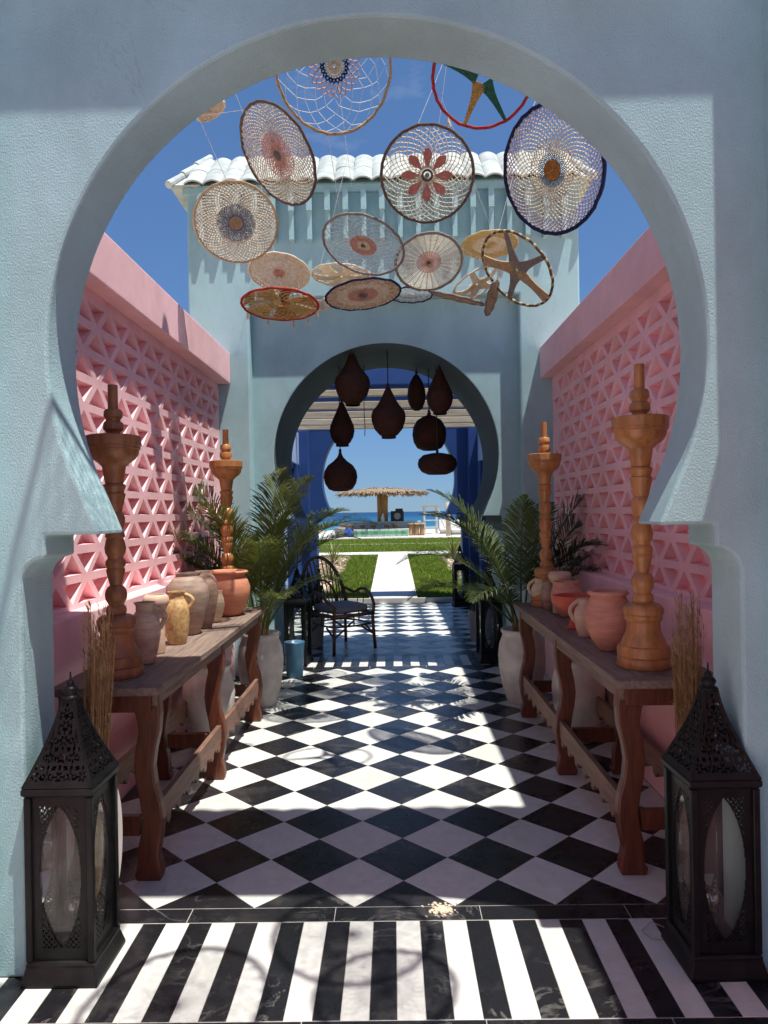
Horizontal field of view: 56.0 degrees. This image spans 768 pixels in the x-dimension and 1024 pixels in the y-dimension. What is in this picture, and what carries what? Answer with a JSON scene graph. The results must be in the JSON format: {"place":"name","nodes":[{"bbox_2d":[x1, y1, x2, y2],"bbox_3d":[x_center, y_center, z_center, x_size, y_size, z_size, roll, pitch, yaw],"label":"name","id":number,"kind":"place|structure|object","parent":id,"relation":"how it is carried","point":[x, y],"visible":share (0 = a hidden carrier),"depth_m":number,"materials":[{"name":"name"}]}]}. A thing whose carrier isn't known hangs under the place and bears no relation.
{"place":"outdoors","nodes":[
{"label":"outdoors","id":0,"kind":"place"},
{"bbox_2d":[300,565,323,616],"bbox_3d":[-0.908,1.000,9.119,0.348,0.691,0.351,-1,0,1],"label":"succulent","id":1,"kind":"object","parent":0,"point":[319,587],"visible":0.44,"depth_m":9.02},
{"bbox_2d":[235,529,438,677],"bbox_3d":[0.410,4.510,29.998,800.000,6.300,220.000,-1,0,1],"label":"ground","id":2,"kind":"structure","parent":0,"point":[333,530],"depth_m":54.45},
{"bbox_2d":[52,232,234,813],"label":"lattice wall","id":3,"kind":"structure","parent":2,"relation":"on","point":[152,349],"depth_m":5.02,"materials":[{"name":"pink paint"}]},
{"bbox_2d":[284,433,301,613],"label":"side wall","id":4,"kind":"structure","parent":2,"relation":"on","point":[295,465],"depth_m":12.36,"materials":[{"name":"blue paint"}]},
{"bbox_2d":[318,388,427,397],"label":"pergola beam","id":5,"kind":"structure","parent":4,"relation":"on","point":[371,393],"depth_m":9.50,"materials":[{"name":"brown wood"}]},
{"bbox_2d":[303,409,469,418],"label":"pergola beam","id":6,"kind":"structure","parent":4,"relation":"on","point":[408,413],"depth_m":10.95,"materials":[{"name":"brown wood"}]},
{"bbox_2d":[308,400,464,410],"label":"pergola beam","id":7,"kind":"structure","parent":4,"relation":"on","point":[364,405],"depth_m":10.26,"materials":[{"name":"brown wood"}]},
{"bbox_2d":[298,423,474,429],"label":"pergola beam","id":8,"kind":"structure","parent":4,"relation":"on","point":[451,425],"depth_m":12.35,"materials":[{"name":"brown wood"}]},
{"bbox_2d":[300,416,473,425],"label":"pergola beam","id":9,"kind":"structure","parent":4,"relation":"on","point":[355,421],"depth_m":11.65,"materials":[{"name":"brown wood"}]},
{"bbox_2d":[322,597,461,602],"bbox_3d":[0.125,1.647,13.224,3.760,0.135,0.047,-1,0,1],"label":"step","id":10,"kind":"object","parent":2,"relation":"on","point":[412,600],"visible":0.21,"depth_m":13.20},
{"bbox_2d":[477,432,493,608],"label":"side wall","id":11,"kind":"structure","parent":2,"relation":"on","point":[482,564],"depth_m":12.33,"materials":[{"name":"blue paint"}]},
{"bbox_2d":[540,226,712,806],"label":"lattice wall","id":12,"kind":"structure","parent":2,"relation":"on","point":[617,324],"depth_m":5.13,"materials":[{"name":"pink paint"}]},
{"bbox_2d":[326,555,377,598],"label":"lawn","id":13,"kind":"structure","parent":0,"point":[354,577],"depth_m":16.41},
{"bbox_2d":[319,556,350,594],"bbox_3d":[-1.517,1.463,17.613,1.055,0.295,8.048,-1,0,1],"label":"gravel bed","id":14,"kind":"object","parent":13,"relation":"on","point":[342,564],"visible":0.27,"depth_m":18.67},
{"bbox_2d":[322,538,361,562],"bbox_3d":[-1.334,0.984,19.586,1.544,0.809,1.576,-1,0,44],"label":"spiky plant","id":15,"kind":"object","parent":14,"relation":"on","point":[333,556],"visible":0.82,"depth_m":19.55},
{"bbox_2d":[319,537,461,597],"bbox_3d":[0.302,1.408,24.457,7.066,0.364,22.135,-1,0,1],"label":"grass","id":16,"kind":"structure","parent":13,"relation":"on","point":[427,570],"depth_m":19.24,"materials":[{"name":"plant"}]},
{"bbox_2d":[105,57,648,512],"label":"sky","id":17,"kind":"structure","parent":0,"point":[149,224],"materials":[{"name":"blue"}]},
{"bbox_2d":[0,903,767,1023],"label":"threshold floor","id":18,"kind":"structure","parent":0,"point":[562,964],"depth_m":2.60,"materials":[{"name":"tile"}]},
{"bbox_2d":[20,671,125,988],"bbox_3d":[-1.158,1.140,2.767,0.276,1.092,0.432,-1,0,1],"label":"floor lantern","id":19,"kind":"object","parent":18,"relation":"on","point":[66,947],"visible":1,"depth_m":2.60,"materials":[{"name":"black metal"}]},
{"bbox_2d":[104,791,122,875],"bbox_3d":[-1.088,1.309,2.904,0.007,0.414,0.156,-1,0,3],"label":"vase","id":20,"kind":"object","parent":19,"relation":"in","point":[120,829],"depth_m":2.96,"materials":[{"name":"white ceramic"}]},
{"bbox_2d":[0,0,767,976],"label":"keyhole gateway","id":21,"kind":"object","parent":18,"relation":"on","point":[660,106],"visible":0.97,"depth_m":2.61,"materials":[{"name":"blue paint"}]},
{"bbox_2d":[421,901,457,917],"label":"sand crumbs","id":22,"kind":"object","parent":18,"relation":"on","point":[442,909],"visible":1,"depth_m":3.01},
{"bbox_2d":[661,662,767,982],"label":"floor lantern","id":23,"kind":"object","parent":18,"relation":"on","point":[704,941],"visible":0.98,"depth_m":2.56,"materials":[{"name":"black metal"}]},
{"bbox_2d":[283,602,492,654],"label":"blue room floor","id":24,"kind":"structure","parent":0,"point":[423,628],"depth_m":9.99,"materials":[{"name":"tile"}]},
{"bbox_2d":[306,615,324,646],"bbox_3d":[-0.894,1.496,9.111,0.300,0.370,0.300,-1,0,-5],"label":"planter","id":25,"kind":"object","parent":24,"relation":"on","point":[317,634],"visible":0.38,"depth_m":8.99,"materials":[{"name":"ceramic"}]},
{"bbox_2d":[301,556,376,653],"bbox_3d":[-0.605,1.120,9.040,0.746,1.116,0.899,-1,0,-37],"label":"rattan armchair","id":26,"kind":"object","parent":24,"relation":"on","point":[344,606],"visible":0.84,"depth_m":8.88,"materials":[{"name":"wicker"}]},
{"bbox_2d":[297,368,478,604],"bbox_3d":[0.078,-1.005,12.935,4.393,5.338,0.613,-1,0,1],"label":"pergola","id":27,"kind":"object","parent":24,"relation":"on","point":[460,444],"visible":0.12,"depth_m":12.88,"materials":[{"name":"fabric"}]},
{"bbox_2d":[452,544,469,606],"bbox_3d":[1.329,1.098,12.606,0.276,1.092,0.276,-1,0,-2],"label":"floor lantern","id":28,"kind":"object","parent":24,"relation":"on","point":[457,566],"visible":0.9,"depth_m":12.50,"materials":[{"name":"black metal"}]},
{"bbox_2d":[468,609,492,641],"bbox_3d":[1.237,1.450,9.237,0.320,0.390,0.320,-1,0,4],"label":"planter","id":29,"kind":"object","parent":24,"relation":"on","point":[472,622],"visible":0.45,"depth_m":9.14,"materials":[{"name":"ceramic"}]},
{"bbox_2d":[469,570,489,610],"bbox_3d":[1.223,1.010,9.238,0.376,0.598,0.314,-1,0,1],"label":"succulent","id":30,"kind":"object","parent":29,"relation":"on","point":[477,577],"visible":0.3,"depth_m":9.20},
{"bbox_2d":[319,511,457,530],"bbox_3d":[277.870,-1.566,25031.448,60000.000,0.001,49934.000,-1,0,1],"label":"sea","id":31,"kind":"structure","parent":0,"point":[408,516],"depth_m":403.84,"materials":[{"name":"liquid"}]},
{"bbox_2d":[319,551,459,555],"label":"path","id":32,"kind":"structure","parent":0,"point":[361,553],"depth_m":22.78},
{"bbox_2d":[319,530,460,538],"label":"terrace","id":33,"kind":"structure","parent":0,"point":[431,533],"depth_m":40.09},
{"bbox_2d":[335,521,421,538],"bbox_3d":[-0.331,0.942,37.906,4.554,0.860,3.600,-1,0,1],"label":"swimming pool","id":34,"kind":"object","parent":33,"relation":"on","point":[400,531],"visible":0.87,"depth_m":36.79,"materials":[{"name":"liquid"}]},
{"bbox_2d":[391,508,403,520],"bbox_3d":[0.714,0.154,38.877,0.700,0.680,0.435,-1,0,1],"label":"speaker box","id":35,"kind":"object","parent":34,"relation":"on","point":[397,514],"visible":0.91,"depth_m":38.69,"materials":[{"name":"black plastic"}]},
{"bbox_2d":[413,523,418,535],"bbox_3d":[1.698,0.897,37.734,0.400,0.660,0.390,-1,0,41],"label":"log stool","id":36,"kind":"object","parent":34,"relation":"on","point":[416,529],"visible":1,"depth_m":37.62,"materials":[{"name":"brown wood"}]},
{"bbox_2d":[335,487,429,521],"bbox_3d":[-0.080,-0.014,38.933,5.132,2.650,5.142,-1,0,1],"label":"thatched umbrella","id":37,"kind":"object","parent":33,"relation":"on","point":[382,493],"visible":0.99,"depth_m":38.26,"materials":[{"name":"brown wood"}]},
{"bbox_2d":[422,505,445,533],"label":"lifeguard chair","id":38,"kind":"object","parent":33,"relation":"on","point":[436,519],"visible":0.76,"depth_m":41.57,"materials":[{"name":"white wood"}]},
{"bbox_2d":[439,520,445,533],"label":"sun lounger","id":39,"kind":"object","parent":33,"relation":"on","point":[442,529],"visible":0.52,"depth_m":42.46,"materials":[{"name":"white fabric"}]},
{"bbox_2d":[446,502,450,535],"bbox_3d":[3.373,0.369,37.965,0.260,1.760,0.247,-1,0,1],"label":"timber post","id":40,"kind":"object","parent":33,"relation":"on","point":[448,528],"visible":0.73,"depth_m":37.85,"materials":[{"name":"brown wood"}]},
{"bbox_2d":[450,520,460,534],"bbox_3d":[4.076,0.837,40.050,0.700,0.800,1.385,-1,0,1],"label":"sun lounger","id":41,"kind":"object","parent":33,"relation":"on","point":[455,530],"visible":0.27,"depth_m":39.56,"materials":[{"name":"white fabric"}]},
{"bbox_2d":[283,653,498,669],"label":"gateway floor","id":42,"kind":"structure","parent":0,"point":[394,661],"depth_m":8.03,"materials":[{"name":"tile"}]},
{"bbox_2d":[283,568,313,665],"bbox_3d":[-0.962,1.137,8.031,0.276,1.092,0.276,-1,0,9],"label":"floor lantern","id":43,"kind":"object","parent":42,"relation":"on","point":[302,600],"visible":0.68,"depth_m":7.94,"materials":[{"name":"black metal"}]},
{"bbox_2d":[165,147,597,676],"bbox_3d":[0.020,-1.126,8.000,4.356,5.582,1.601,-1,0,1],"label":"keyhole gateway","id":44,"kind":"object","parent":42,"relation":"on","point":[283,375],"visible":0.64,"depth_m":7.38,"materials":[{"name":"blue paint"}]},
{"bbox_2d":[324,366,356,490],"bbox_3d":[-0.491,-0.933,8.006,0.372,1.404,0.372,-1,0,4],"label":"pendant lamp","id":45,"kind":"object","parent":44,"relation":"hanging from","point":[340,473],"visible":1,"depth_m":7.88,"materials":[{"name":"wicker"}]},
{"bbox_2d":[330,368,354,446],"bbox_3d":[-0.481,-1.194,8.206,0.284,0.896,0.284,-1,0,-4],"label":"pendant lamp","id":46,"kind":"object","parent":44,"relation":"hanging from","point":[347,431],"visible":0.94,"depth_m":8.12,"materials":[{"name":"wicker"}]},
{"bbox_2d":[337,76,351,185],"bbox_3d":[-0.349,-3.253,5.089,0.004,0.054,4.570,-1,0,1],"label":"support wire","id":47,"kind":"object","parent":44,"relation":"attached to","point":[345,137],"visible":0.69,"depth_m":6.28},
{"bbox_2d":[275,57,391,135],"bbox_3d":[-0.340,-2.788,4.365,0.746,0.892,0.281,-10,34,-19],"label":"dreamcatcher","id":48,"kind":"object","parent":47,"relation":"hanging from","point":[338,67],"visible":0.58,"depth_m":4.36},
{"bbox_2d":[322,136,404,275],"bbox_3d":[-0.134,-2.114,5.221,0.746,0.202,1.412,17,-21,-8],"label":"dreamcatcher","id":49,"kind":"object","parent":48,"relation":"hanging from","point":[367,245],"visible":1,"depth_m":5.58},
{"bbox_2d":[311,158,371,285],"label":"dreamcatcher","id":50,"kind":"object","parent":47,"relation":"hanging from","point":[343,276],"visible":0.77,"depth_m":6.63},
{"bbox_2d":[389,283,432,303],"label":"dreamcatcher","id":51,"kind":"object","parent":50,"relation":"hanging from","point":[403,287],"visible":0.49,"depth_m":6.88},
{"bbox_2d":[335,354,369,406],"bbox_3d":[-0.341,-1.449,7.754,0.379,0.611,0.379,-1,0,22],"label":"pendant lamp","id":52,"kind":"object","parent":44,"relation":"hanging from","point":[352,384],"visible":0.92,"depth_m":7.63,"materials":[{"name":"wicker"}]},
{"bbox_2d":[371,351,405,438],"bbox_3d":[0.044,-1.282,7.850,0.376,0.963,0.376,-1,0,16],"label":"pendant lamp","id":53,"kind":"object","parent":44,"relation":"hanging from","point":[388,415],"visible":1,"depth_m":7.74,"materials":[{"name":"wicker"}]},
{"bbox_2d":[407,368,425,410],"bbox_3d":[0.384,-1.457,8.546,0.217,0.508,0.216,-1,0,44],"label":"pendant lamp","id":54,"kind":"object","parent":44,"relation":"hanging from","point":[416,395],"visible":1,"depth_m":8.47,"materials":[{"name":"wicker"}]},
{"bbox_2d":[412,368,445,450],"bbox_3d":[0.516,-1.185,8.295,0.386,0.954,0.386,-1,0,12],"label":"pendant lamp","id":55,"kind":"object","parent":44,"relation":"hanging from","point":[424,433],"visible":0.99,"depth_m":8.16,"materials":[{"name":"wicker"}]},
{"bbox_2d":[418,367,456,474],"bbox_3d":[0.587,-1.023,8.044,0.438,1.208,0.438,-1,0,7],"label":"pendant lamp","id":56,"kind":"object","parent":44,"relation":"hanging from","point":[437,463],"visible":1,"depth_m":7.89,"materials":[{"name":"wicker"}]},
{"bbox_2d":[426,365,452,414],"bbox_3d":[0.608,-1.348,7.894,0.292,0.560,0.292,-1,0,-2],"label":"pendant lamp","id":57,"kind":"object","parent":44,"relation":"hanging from","point":[439,398],"visible":0.98,"depth_m":7.80,"materials":[{"name":"wicker"}]},
{"bbox_2d":[433,70,445,166],"bbox_3d":[0.451,-3.267,5.080,0.004,0.054,4.570,-1,0,1],"label":"support wire","id":58,"kind":"object","parent":44,"relation":"attached to","point":[440,110],"depth_m":5.75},
{"bbox_2d":[379,64,474,223],"bbox_3d":[0.320,-2.706,5.252,0.687,1.042,0.475,1,40,3],"label":"dreamcatcher","id":59,"kind":"object","parent":58,"relation":"hanging from","point":[410,175],"visible":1,"depth_m":5.18},
{"bbox_2d":[325,226,423,310],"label":"dreamcatcher","id":60,"kind":"object","parent":59,"relation":"hanging from","point":[359,296],"visible":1,"depth_m":6.17},
{"bbox_2d":[431,62,528,129],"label":"dreamcatcher","id":61,"kind":"object","parent":58,"relation":"hanging from","point":[487,88],"visible":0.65,"depth_m":4.28},
{"bbox_2d":[442,100,553,306],"bbox_3d":[0.855,-2.442,5.709,0.586,1.710,0.692,-46,7,-18],"label":"dreamcatcher","id":62,"kind":"object","parent":58,"relation":"hanging from","point":[522,267],"visible":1,"depth_m":5.67,"materials":[{"name":"wicker"}]},
{"bbox_2d":[474,565,502,663],"bbox_3d":[1.157,1.101,7.968,0.276,1.092,0.276,-1,0,-6],"label":"floor lantern","id":63,"kind":"object","parent":42,"relation":"on","point":[485,654],"visible":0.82,"depth_m":7.87,"materials":[{"name":"black metal"}]},
{"bbox_2d":[68,667,715,909],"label":"courtyard floor","id":64,"kind":"structure","parent":0,"point":[378,787],"depth_m":4.00,"materials":[{"name":"tile"}]},
{"bbox_2d":[80,598,118,908],"bbox_3d":[-1.202,1.020,3.057,0.152,1.333,0.135,-1,0,26],"label":"dried grass bundle","id":65,"kind":"object","parent":64,"relation":"on","point":[97,683],"visible":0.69,"depth_m":3.06,"materials":[{"name":"plant"}]},
{"bbox_2d":[54,607,265,880],"bbox_3d":[-1.231,1.237,4.589,0.496,0.901,2.749,-1,0,1],"label":"console table","id":66,"kind":"object","parent":64,"relation":"on","point":[146,697],"visible":0.74,"depth_m":3.84,"materials":[{"name":"brown wood"}]},
{"bbox_2d":[85,384,143,680],"bbox_3d":[-1.295,0.088,3.475,0.255,1.397,0.255,-1,0,-17],"label":"candlestick","id":67,"kind":"object","parent":66,"relation":"on","point":[114,450],"visible":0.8,"depth_m":3.43,"materials":[{"name":"brown wood"}]},
{"bbox_2d":[133,601,166,663],"bbox_3d":[-1.233,0.627,3.758,0.182,0.314,0.159,-1,0,1],"label":"clay jug","id":68,"kind":"object","parent":66,"relation":"on","point":[149,625],"visible":0.9,"depth_m":3.71,"materials":[{"name":"ceramic"}]},
{"bbox_2d":[142,593,168,653],"bbox_3d":[-1.270,0.623,4.023,0.145,0.324,0.145,-1,0,42],"label":"clay vase","id":69,"kind":"object","parent":66,"relation":"on","point":[161,600],"visible":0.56,"depth_m":3.99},
{"bbox_2d":[165,590,194,644],"bbox_3d":[-1.233,0.629,4.305,0.159,0.310,0.150,-1,0,33],"label":"clay jug","id":70,"kind":"object","parent":66,"relation":"on","point":[178,608],"visible":0.93,"depth_m":4.26,"materials":[{"name":"ceramic"}]},
{"bbox_2d":[166,572,208,634],"bbox_3d":[-1.264,0.588,4.656,0.272,0.392,0.272,-1,0,-31],"label":"clay jar","id":71,"kind":"object","parent":66,"relation":"on","point":[195,585],"visible":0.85,"depth_m":4.58,"materials":[{"name":"ceramic"}]},
{"bbox_2d":[195,570,217,628],"bbox_3d":[-1.223,0.592,4.900,0.192,0.384,0.192,-1,0,-12],"label":"clay jar","id":72,"kind":"object","parent":66,"relation":"on","point":[207,576],"visible":0.45,"depth_m":4.85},
{"bbox_2d":[213,590,224,621],"bbox_3d":[-1.201,0.673,5.150,0.125,0.220,0.124,-1,0,-30],"label":"clay pot","id":73,"kind":"object","parent":66,"relation":"on","point":[219,609],"visible":0.37,"depth_m":5.12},
{"bbox_2d":[209,429,242,568],"bbox_3d":[-1.279,0.058,5.875,0.266,1.456,0.266,-1,0,15],"label":"candlestick","id":74,"kind":"object","parent":66,"relation":"on","point":[225,471],"visible":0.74,"depth_m":5.83,"materials":[{"name":"brown wood"}]},
{"bbox_2d":[212,569,249,615],"bbox_3d":[-1.187,0.614,5.498,0.333,0.339,0.333,-1,0,-29],"label":"clay pot","id":75,"kind":"object","parent":66,"relation":"on","point":[234,585],"visible":0.77,"depth_m":5.38,"materials":[{"name":"ceramic"}]},
{"bbox_2d":[182,660,234,731],"bbox_3d":[-1.278,1.398,5.265,0.380,0.580,0.380,-1,0,-24],"label":"planter","id":76,"kind":"object","parent":64,"relation":"on","point":[193,695],"visible":0.31,"depth_m":5.11,"materials":[{"name":"ceramic"}]},
{"bbox_2d":[237,629,283,707],"bbox_3d":[-1.078,1.369,6.312,0.400,0.630,0.400,-1,0,-43],"label":"planter","id":77,"kind":"object","parent":64,"relation":"on","point":[270,655],"visible":0.65,"depth_m":6.18,"materials":[{"name":"ceramic"}]},
{"bbox_2d":[167,465,377,634],"bbox_3d":[-1.195,0.361,6.339,2.310,1.635,1.773,-1,0,1],"label":"potted palm","id":78,"kind":"object","parent":77,"relation":"in","point":[254,555],"visible":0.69,"depth_m":6.11,"materials":[{"name":"plant"}]},
{"bbox_2d":[284,640,304,678],"bbox_3d":[-0.913,1.502,7.361,0.210,0.360,0.210,-1,0,27],"label":"planter","id":79,"kind":"object","parent":64,"relation":"on","point":[294,655],"visible":1,"depth_m":7.28,"materials":[{"name":"ceramic"}]},
{"bbox_2d":[498,626,545,704],"bbox_3d":[1.203,1.331,6.287,0.410,0.630,0.410,-1,0,18],"label":"planter","id":80,"kind":"object","parent":64,"relation":"on","point":[510,654],"visible":0.66,"depth_m":6.15,"materials":[{"name":"ceramic"}]},
{"bbox_2d":[395,487,608,630],"bbox_3d":[1.187,0.355,6.334,2.191,1.565,1.717,-1,0,1],"label":"potted palm","id":81,"kind":"object","parent":80,"relation":"in","point":[491,549],"visible":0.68,"depth_m":6.10,"materials":[{"name":"plant"}]},
{"bbox_2d":[552,661,605,743],"bbox_3d":[1.411,1.352,5.235,0.380,0.580,0.380,-1,0,-13],"label":"planter","id":82,"kind":"object","parent":64,"relation":"on","point":[589,689],"visible":0.28,"depth_m":5.07,"materials":[{"name":"ceramic"}]},
{"bbox_2d":[513,603,716,874],"bbox_3d":[1.304,1.194,4.561,0.496,0.901,2.749,-1,0,1],"label":"console table","id":83,"kind":"object","parent":64,"relation":"on","point":[635,751],"visible":0.63,"depth_m":3.73,"materials":[{"name":"brown wood"}]},
{"bbox_2d":[527,578,542,596],"bbox_3d":[1.235,0.632,5.708,0.150,0.220,0.160,-1,0,-35],"label":"clay jug","id":84,"kind":"object","parent":83,"relation":"on","point":[534,590],"visible":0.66,"depth_m":5.67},
{"bbox_2d":[527,422,560,607],"bbox_3d":[1.279,0.014,5.726,0.266,1.456,0.266,-1,0,10],"label":"candlestick","id":85,"kind":"object","parent":83,"relation":"on","point":[544,464],"visible":0.91,"depth_m":5.68,"materials":[{"name":"brown wood"}]},
{"bbox_2d":[541,581,552,609],"bbox_3d":[1.242,0.634,5.460,0.108,0.217,0.108,-1,0,13],"label":"clay jar","id":86,"kind":"object","parent":83,"relation":"on","point":[546,588],"visible":0.81,"depth_m":5.42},
{"bbox_2d":[548,571,570,613],"bbox_3d":[1.294,0.590,5.307,0.169,0.303,0.169,-1,0,-31],"label":"clay vase","id":87,"kind":"object","parent":83,"relation":"on","point":[553,576],"visible":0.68,"depth_m":5.25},
{"bbox_2d":[551,580,582,616],"bbox_3d":[1.302,0.618,5.132,0.230,0.247,0.230,-1,0,-44],"label":"clay jar","id":88,"kind":"object","parent":83,"relation":"on","point":[566,586],"visible":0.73,"depth_m":5.07,"materials":[{"name":"ceramic"}]},
{"bbox_2d":[552,593,589,628],"bbox_3d":[1.215,0.637,4.614,0.271,0.211,0.271,-1,0,-2],"label":"clay bowl","id":89,"kind":"object","parent":83,"relation":"on","point":[563,601],"visible":0.45,"depth_m":4.57,"materials":[{"name":"ceramic"}]},
{"bbox_2d":[568,598,589,637],"bbox_3d":[1.191,0.629,4.302,0.142,0.227,0.128,-1,0,-23],"label":"clay jug","id":90,"kind":"object","parent":83,"relation":"on","point":[577,618],"visible":0.66,"depth_m":4.27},
{"bbox_2d":[584,589,628,650],"bbox_3d":[1.211,0.583,3.894,0.254,0.318,0.254,-1,0,36],"label":"clay jar","id":91,"kind":"object","parent":83,"relation":"on","point":[605,621],"visible":0.94,"depth_m":3.81,"materials":[{"name":"ceramic"}]},
{"bbox_2d":[611,363,671,670],"bbox_3d":[1.244,0.015,3.486,0.266,1.456,0.266,-1,0,36],"label":"candlestick","id":92,"kind":"object","parent":83,"relation":"on","point":[640,433],"visible":0.94,"depth_m":3.44,"materials":[{"name":"brown wood"}]},
{"bbox_2d":[670,586,704,902],"bbox_3d":[1.285,0.972,3.037,0.144,1.344,0.154,-1,0,-23],"label":"dried grass bundle","id":93,"kind":"object","parent":64,"relation":"on","point":[685,701],"visible":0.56,"depth_m":3.02,"materials":[{"name":"plant"}]},
{"bbox_2d":[371,554,416,597],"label":"path","id":94,"kind":"structure","parent":0,"point":[391,579],"depth_m":16.07,"materials":[{"name":"concrete"}]},
{"bbox_2d":[407,554,461,597],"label":"lawn","id":95,"kind":"structure","parent":0,"point":[459,581],"depth_m":16.84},
{"bbox_2d":[440,556,460,579],"bbox_3d":[2.298,1.402,17.476,1.414,0.289,7.832,-1,0,1],"label":"gravel bed","id":96,"kind":"object","parent":95,"relation":"on","point":[450,561],"visible":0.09,"depth_m":19.20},
{"bbox_2d":[430,532,460,557],"bbox_3d":[2.028,0.884,20.668,1.682,0.830,1.609,-1,0,1],"label":"spiky plant","id":97,"kind":"object","parent":96,"relation":"on","point":[451,550],"visible":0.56,"depth_m":20.50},
{"bbox_3d":[1.201,-3.280,5.071,0.004,0.054,4.570,-1,0,1],"label":"support wire","id":98,"kind":"object","parent":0,"visible":0},
{"bbox_2d":[461,142,521,258],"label":"dreamcatcher","id":99,"kind":"object","parent":98,"relation":"hanging from","point":[496,246],"visible":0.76,"depth_m":6.47,"materials":[{"name":"wicker"}]},
{"bbox_2d":[394,231,477,290],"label":"dreamcatcher","id":100,"kind":"object","parent":99,"relation":"hanging from","point":[428,263],"visible":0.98,"depth_m":5.99},
{"bbox_2d":[421,290,484,305],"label":"dreamcatcher","id":101,"kind":"object","parent":100,"relation":"hanging from","point":[460,299],"visible":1,"depth_m":5.92},
{"bbox_2d":[452,258,501,298],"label":"dreamcatcher","id":102,"kind":"object","parent":99,"relation":"hanging from","point":[474,288],"visible":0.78,"depth_m":6.06},
{"bbox_2d":[479,259,499,315],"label":"dreamcatcher","id":103,"kind":"object","parent":99,"relation":"hanging from","point":[491,297],"visible":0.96,"depth_m":5.96},
{"bbox_2d":[503,102,606,235],"bbox_3d":[1.063,-2.538,4.588,0.332,1.451,0.793,-1,0,-34],"label":"dreamcatcher","id":104,"kind":"object","parent":98,"relation":"hanging from","point":[552,168],"visible":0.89,"depth_m":4.60},
{"bbox_3d":[-1.149,-3.240,5.097,0.004,0.054,4.570,-1,0,1],"label":"support wire","id":105,"kind":"object","parent":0,"visible":0},
{"bbox_2d":[197,100,225,122],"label":"dreamcatcher","id":106,"kind":"object","parent":105,"relation":"hanging from","point":[220,107],"visible":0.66,"depth_m":5.04},
{"bbox_2d":[201,99,316,205],"bbox_3d":[-0.804,-2.417,4.840,0.859,0.802,0.060,5,44,49],"label":"dreamcatcher","id":107,"kind":"object","parent":106,"relation":"hanging from","point":[274,148],"visible":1,"depth_m":4.79},
{"bbox_2d":[192,119,277,262],"bbox_3d":[-1.114,-2.374,5.436,0.657,1.090,0.104,0,44,-12],"label":"dreamcatcher","id":108,"kind":"object","parent":105,"relation":"hanging from","point":[225,220],"visible":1,"depth_m":5.60},
{"bbox_2d":[237,263,318,328],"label":"dreamcatcher","id":109,"kind":"object","parent":108,"relation":"hanging from","point":[292,309],"visible":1,"depth_m":6.21,"materials":[{"name":"wicker"}]},
{"bbox_2d":[247,137,309,291],"bbox_3d":[-0.925,-2.612,6.310,0.544,1.234,0.513,-1,0,-6],"label":"dreamcatcher","id":110,"kind":"object","parent":105,"relation":"hanging from","point":[272,271],"visible":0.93,"depth_m":6.29},
{"bbox_2d":[294,293,330,311],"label":"dreamcatcher","id":111,"kind":"object","parent":110,"relation":"hanging from","point":[323,305],"visible":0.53,"depth_m":6.61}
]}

